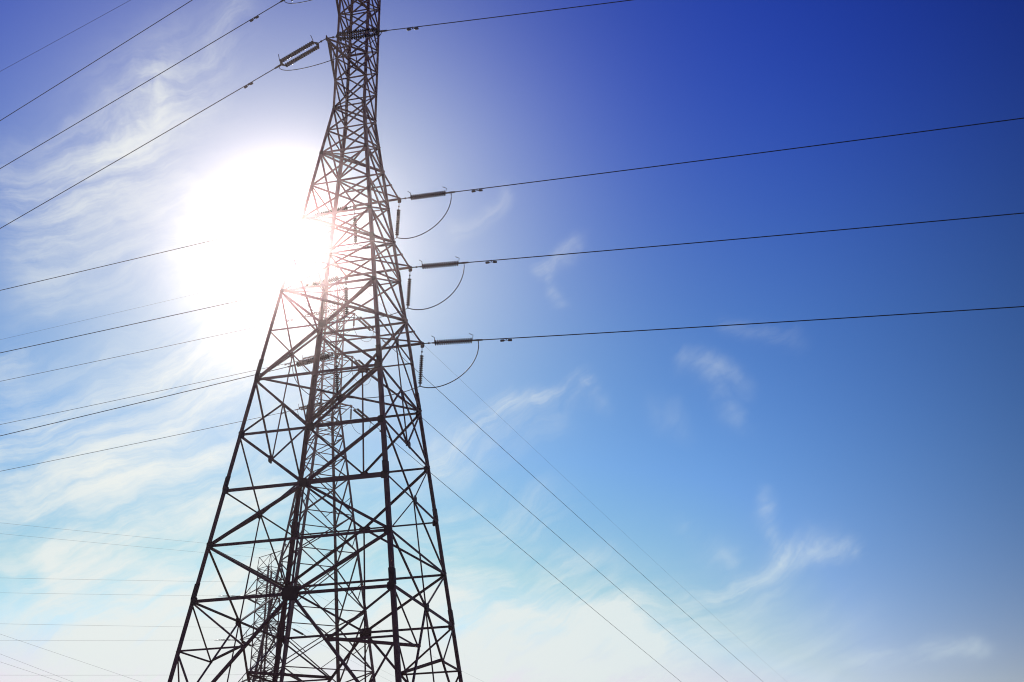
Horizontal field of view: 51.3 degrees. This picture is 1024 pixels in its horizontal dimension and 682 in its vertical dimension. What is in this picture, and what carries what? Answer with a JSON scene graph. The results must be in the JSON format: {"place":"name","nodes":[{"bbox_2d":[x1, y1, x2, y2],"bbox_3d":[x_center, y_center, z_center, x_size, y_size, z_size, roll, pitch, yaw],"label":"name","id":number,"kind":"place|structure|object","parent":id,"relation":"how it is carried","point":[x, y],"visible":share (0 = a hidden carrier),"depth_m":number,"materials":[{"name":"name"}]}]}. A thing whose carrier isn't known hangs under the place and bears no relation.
{"place":"outdoors","nodes":[
{"label":"outdoors","id":0,"kind":"place"},
{"bbox_2d":[0,0,1023,681],"label":"sky","id":1,"kind":"structure","parent":0,"point":[844,498],"materials":[{"name":"blue"}]},
{"bbox_3d":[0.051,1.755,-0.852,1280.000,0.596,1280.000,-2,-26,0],"label":"ground","id":2,"kind":"structure","parent":0,"visible":0},
{"bbox_2d":[238,550,290,681],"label":"lattice tower","id":3,"kind":"structure","parent":2,"relation":"on","point":[265,613],"depth_m":138.39,"materials":[{"name":"metal"}]},
{"bbox_2d":[9,534,248,556],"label":"earth wire","id":4,"kind":"object","parent":3,"relation":"attached to","point":[126,545],"visible":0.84,"depth_m":133.71,"materials":[{"name":"metal"}]},
{"bbox_2d":[6,523,262,548],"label":"earth wire","id":5,"kind":"object","parent":3,"relation":"attached to","point":[126,535],"visible":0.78,"depth_m":128.17,"materials":[{"name":"metal"}]},
{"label":"insulator string","id":6,"kind":"object","parent":3,"relation":"attached to","visible":0},
{"bbox_2d":[41,593,190,595],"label":"conductor wire","id":7,"kind":"object","parent":6,"relation":"attached to","point":[114,594],"visible":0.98,"depth_m":136.62,"materials":[{"name":"metal"}]},
{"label":"insulator string","id":8,"kind":"object","parent":3,"relation":"attached to","visible":0},
{"bbox_2d":[28,578,212,581],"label":"conductor wire","id":9,"kind":"object","parent":8,"relation":"attached to","point":[138,580],"visible":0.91,"depth_m":129.95,"materials":[{"name":"metal"}]},
{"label":"insulator string","id":10,"kind":"object","parent":3,"relation":"attached to","visible":0},
{"bbox_2d":[35,624,246,627],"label":"conductor wire","id":11,"kind":"object","parent":10,"relation":"attached to","point":[101,625],"visible":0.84,"depth_m":124.56,"materials":[{"name":"metal"}]},
{"bbox_2d":[252,260,375,681],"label":"lattice tower","id":12,"kind":"structure","parent":2,"relation":"on","point":[334,527],"depth_m":115.29,"materials":[{"name":"metal"}]},
{"bbox_2d":[5,263,322,338],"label":"earth wire","id":13,"kind":"object","parent":12,"relation":"attached to","point":[159,302],"visible":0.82,"depth_m":134.85,"materials":[{"name":"metal"}]},
{"bbox_2d":[295,402,326,409],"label":"insulator string","id":14,"kind":"object","parent":12,"relation":"attached to","point":[315,404],"visible":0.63,"depth_m":117.14,"materials":[{"name":"grey ceramic"}]},
{"bbox_2d":[3,411,288,470],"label":"conductor wire","id":15,"kind":"object","parent":14,"relation":"attached to","point":[145,441],"visible":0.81,"depth_m":121.81,"materials":[{"name":"metal"}]},
{"bbox_2d":[300,349,329,360],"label":"insulator string","id":16,"kind":"object","parent":12,"relation":"attached to","point":[324,353],"visible":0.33,"depth_m":119.73,"materials":[{"name":"grey ceramic"}]},
{"bbox_2d":[0,361,296,424],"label":"conductor wire","id":17,"kind":"object","parent":16,"relation":"attached to","point":[148,393],"visible":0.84,"depth_m":124.47,"materials":[{"name":"metal"}]},
{"bbox_2d":[301,309,333,317],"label":"insulator string","id":18,"kind":"object","parent":12,"relation":"attached to","point":[317,312],"visible":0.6,"depth_m":122.22,"materials":[{"name":"grey ceramic"}]},
{"bbox_2d":[3,317,300,380],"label":"conductor wire","id":19,"kind":"object","parent":18,"relation":"attached to","point":[156,348],"visible":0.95,"depth_m":126.27,"materials":[{"name":"metal"}]},
{"bbox_2d":[352,406,371,422],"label":"insulator string","id":20,"kind":"object","parent":12,"relation":"attached to","point":[358,413],"visible":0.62,"depth_m":119.12,"materials":[{"name":"grey ceramic"}]},
{"bbox_2d":[372,423,679,680],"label":"conductor wire","id":21,"kind":"object","parent":20,"relation":"attached to","point":[519,547],"visible":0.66,"depth_m":151.24,"materials":[{"name":"metal"}]},
{"bbox_2d":[354,358,370,371],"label":"insulator string","id":22,"kind":"object","parent":12,"relation":"attached to","point":[359,361],"visible":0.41,"depth_m":121.60,"materials":[{"name":"grey ceramic"}]},
{"bbox_2d":[373,375,724,679],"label":"conductor wire","id":23,"kind":"object","parent":22,"relation":"attached to","point":[552,531],"visible":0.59,"depth_m":161.40,"materials":[{"name":"metal"}]},
{"bbox_2d":[355,314,374,332],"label":"insulator string","id":24,"kind":"object","parent":12,"relation":"attached to","point":[367,323],"visible":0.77,"depth_m":124.58,"materials":[{"name":"grey ceramic"}]},
{"bbox_2d":[382,339,761,680],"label":"conductor wire","id":25,"kind":"object","parent":24,"relation":"attached to","point":[553,494],"visible":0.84,"depth_m":162.65,"materials":[{"name":"metal"}]},
{"bbox_2d":[348,273,776,672],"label":"earth wire","id":26,"kind":"object","parent":12,"relation":"attached to","point":[548,462],"visible":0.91,"depth_m":181.68,"materials":[{"name":"metal"}]},
{"bbox_2d":[168,0,462,681],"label":"lattice tower","id":27,"kind":"structure","parent":2,"relation":"on","point":[289,591],"depth_m":58.23,"materials":[{"name":"metal"}]},
{"bbox_2d":[3,0,129,69],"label":"earth wire","id":28,"kind":"object","parent":27,"relation":"attached to","point":[67,34],"visible":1,"depth_m":87.73,"materials":[{"name":"metal"}]},
{"bbox_2d":[275,35,325,68],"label":"insulator string","id":29,"kind":"object","parent":27,"relation":"attached to","point":[300,56],"visible":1,"depth_m":65.82,"materials":[{"name":"grey ceramic"}]},
{"bbox_2d":[0,68,274,228],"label":"conductor wire","id":30,"kind":"object","parent":29,"relation":"attached to","point":[247,85],"visible":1,"depth_m":71.57,"materials":[{"name":"metal"}]},
{"bbox_2d":[279,32,381,70],"bbox_3d":[-11.181,-17.448,65.164,7.311,0.931,0.046,-12,-28,20],"label":"jumper cable","id":31,"kind":"object","parent":29,"relation":"hanging from","point":[332,59],"visible":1,"depth_m":64.88,"materials":[{"name":"metal"}]},
{"bbox_2d":[287,354,333,367],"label":"insulator string","id":32,"kind":"object","parent":27,"relation":"attached to","point":[311,360],"visible":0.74,"depth_m":66.84,"materials":[{"name":"grey ceramic"}]},
{"bbox_2d":[0,367,286,435],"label":"conductor wire","id":33,"kind":"object","parent":32,"relation":"attached to","point":[141,402],"visible":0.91,"depth_m":70.34,"materials":[{"name":"metal"}]},
{"bbox_2d":[292,366,328,400],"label":"jumper cable","id":34,"kind":"object","parent":32,"relation":"hanging from","point":[305,391],"visible":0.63,"depth_m":66.28,"materials":[{"name":"metal"}]},
{"bbox_2d":[296,276,342,287],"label":"insulator string","id":35,"kind":"object","parent":27,"relation":"attached to","point":[331,279],"visible":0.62,"depth_m":68.24,"materials":[{"name":"grey ceramic"}]},
{"bbox_2d":[0,292,278,352],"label":"conductor wire","id":36,"kind":"object","parent":35,"relation":"attached to","point":[141,322],"visible":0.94,"depth_m":71.04,"materials":[{"name":"metal"}]},
{"bbox_2d":[315,206,352,215],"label":"insulator string","id":37,"kind":"object","parent":27,"relation":"attached to","point":[338,209],"visible":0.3,"depth_m":69.65,"materials":[{"name":"grey ceramic"}]},
{"bbox_2d":[0,219,299,290],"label":"conductor wire","id":38,"kind":"object","parent":37,"relation":"attached to","point":[152,254],"visible":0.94,"depth_m":72.60,"materials":[{"name":"metal"}]},
{"bbox_2d":[311,222,355,247],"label":"jumper cable","id":39,"kind":"object","parent":37,"relation":"hanging from","point":[328,243],"visible":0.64,"depth_m":68.79,"materials":[{"name":"metal"}]},
{"bbox_2d":[335,356,338,392],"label":"insulator string","id":40,"kind":"object","parent":27,"relation":"hanging from","point":[336,382],"visible":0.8,"depth_m":65.79,"materials":[{"name":"grey ceramic"}]},
{"bbox_2d":[344,283,348,316],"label":"insulator string","id":41,"kind":"object","parent":27,"relation":"hanging from","point":[346,298],"visible":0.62,"depth_m":67.42,"materials":[{"name":"grey ceramic"}]},
{"bbox_2d":[353,207,356,242],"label":"insulator string","id":42,"kind":"object","parent":27,"relation":"hanging from","point":[355,237],"visible":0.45,"depth_m":68.82,"materials":[{"name":"grey ceramic"}]},
{"bbox_2d":[327,27,386,40],"bbox_3d":[-9.369,-18.659,64.604,3.828,0.704,0.835,-7,-26,10],"label":"insulator string","id":43,"kind":"object","parent":27,"relation":"attached to","point":[358,36],"visible":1,"depth_m":64.42,"materials":[{"name":"grey ceramic"}]},
{"bbox_2d":[387,0,631,30],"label":"conductor wire","id":44,"kind":"object","parent":43,"relation":"attached to","point":[415,28],"visible":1,"depth_m":62.71,"materials":[{"name":"metal"}]},
{"bbox_2d":[395,200,400,237],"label":"insulator string","id":45,"kind":"object","parent":27,"relation":"attached to","point":[397,223],"visible":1,"depth_m":68.20,"materials":[{"name":"grey ceramic"}]},
{"bbox_2d":[406,275,411,307],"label":"insulator string","id":46,"kind":"object","parent":27,"relation":"attached to","point":[408,294],"visible":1,"depth_m":66.50,"materials":[{"name":"grey ceramic"}]},
{"bbox_2d":[418,345,423,385],"bbox_3d":[-5.539,1.510,64.906,0.250,2.660,0.441,11,-28,-24],"label":"insulator string","id":47,"kind":"object","parent":27,"relation":"attached to","point":[420,368],"visible":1,"depth_m":64.76,"materials":[{"name":"grey ceramic"}]},
{"bbox_2d":[347,386,419,397],"bbox_3d":[-8.137,3.234,64.880,5.333,0.421,0.046,-7,-26,11],"label":"jumper cable","id":48,"kind":"object","parent":47,"relation":"hanging from","point":[388,395],"visible":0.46,"depth_m":64.63,"materials":[{"name":"metal"}]},
{"bbox_2d":[400,187,454,199],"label":"insulator string","id":49,"kind":"object","parent":27,"relation":"attached to","point":[428,195],"visible":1,"depth_m":68.26,"materials":[{"name":"grey ceramic"}]},
{"bbox_2d":[397,193,451,238],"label":"jumper cable","id":50,"kind":"object","parent":49,"relation":"hanging from","point":[432,227],"visible":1,"depth_m":67.45,"materials":[{"name":"metal"}]},
{"bbox_2d":[455,118,1023,192],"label":"conductor wire","id":51,"kind":"object","parent":49,"relation":"attached to","point":[474,190],"visible":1,"depth_m":63.30,"materials":[{"name":"metal"}]},
{"bbox_2d":[411,256,467,268],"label":"insulator string","id":52,"kind":"object","parent":27,"relation":"attached to","point":[440,264],"visible":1,"depth_m":66.64,"materials":[{"name":"grey ceramic"}]},
{"bbox_2d":[408,265,464,309],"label":"jumper cable","id":53,"kind":"object","parent":52,"relation":"hanging from","point":[446,298],"visible":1,"depth_m":65.81,"materials":[{"name":"metal"}]},
{"bbox_2d":[468,213,1023,263],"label":"conductor wire","id":54,"kind":"object","parent":52,"relation":"attached to","point":[494,261],"visible":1,"depth_m":62.55,"materials":[{"name":"metal"}]},
{"bbox_2d":[423,333,482,345],"bbox_3d":[-3.631,-0.088,65.067,3.788,0.787,0.360,-7,-26,10],"label":"insulator string","id":55,"kind":"object","parent":27,"relation":"attached to","point":[453,341],"visible":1,"depth_m":64.91,"materials":[{"name":"grey ceramic"}]},
{"bbox_2d":[420,341,478,387],"bbox_3d":[-3.779,1.442,64.526,3.763,2.748,0.105,-8,-27,13],"label":"jumper cable","id":56,"kind":"object","parent":55,"relation":"hanging from","point":[459,376],"visible":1,"depth_m":64.11,"materials":[{"name":"metal"}]},
{"bbox_2d":[483,306,1023,341],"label":"conductor wire","id":57,"kind":"object","parent":55,"relation":"attached to","point":[509,339],"visible":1,"depth_m":61.44,"materials":[{"name":"metal"}]},
{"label":"insulator string","id":58,"kind":"object","parent":27,"relation":"attached to","visible":0},
{"bbox_2d":[0,2,279,168],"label":"conductor wire","id":59,"kind":"object","parent":58,"relation":"attached to","point":[252,19],"visible":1,"depth_m":74.07,"materials":[{"name":"metal"}]},
{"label":"insulator string","id":60,"kind":"object","parent":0,"visible":0},
{"bbox_2d":[0,0,191,120],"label":"conductor wire","id":61,"kind":"object","parent":60,"relation":"attached to","point":[97,59],"visible":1,"depth_m":79.40,"materials":[{"name":"metal"}]}
]}

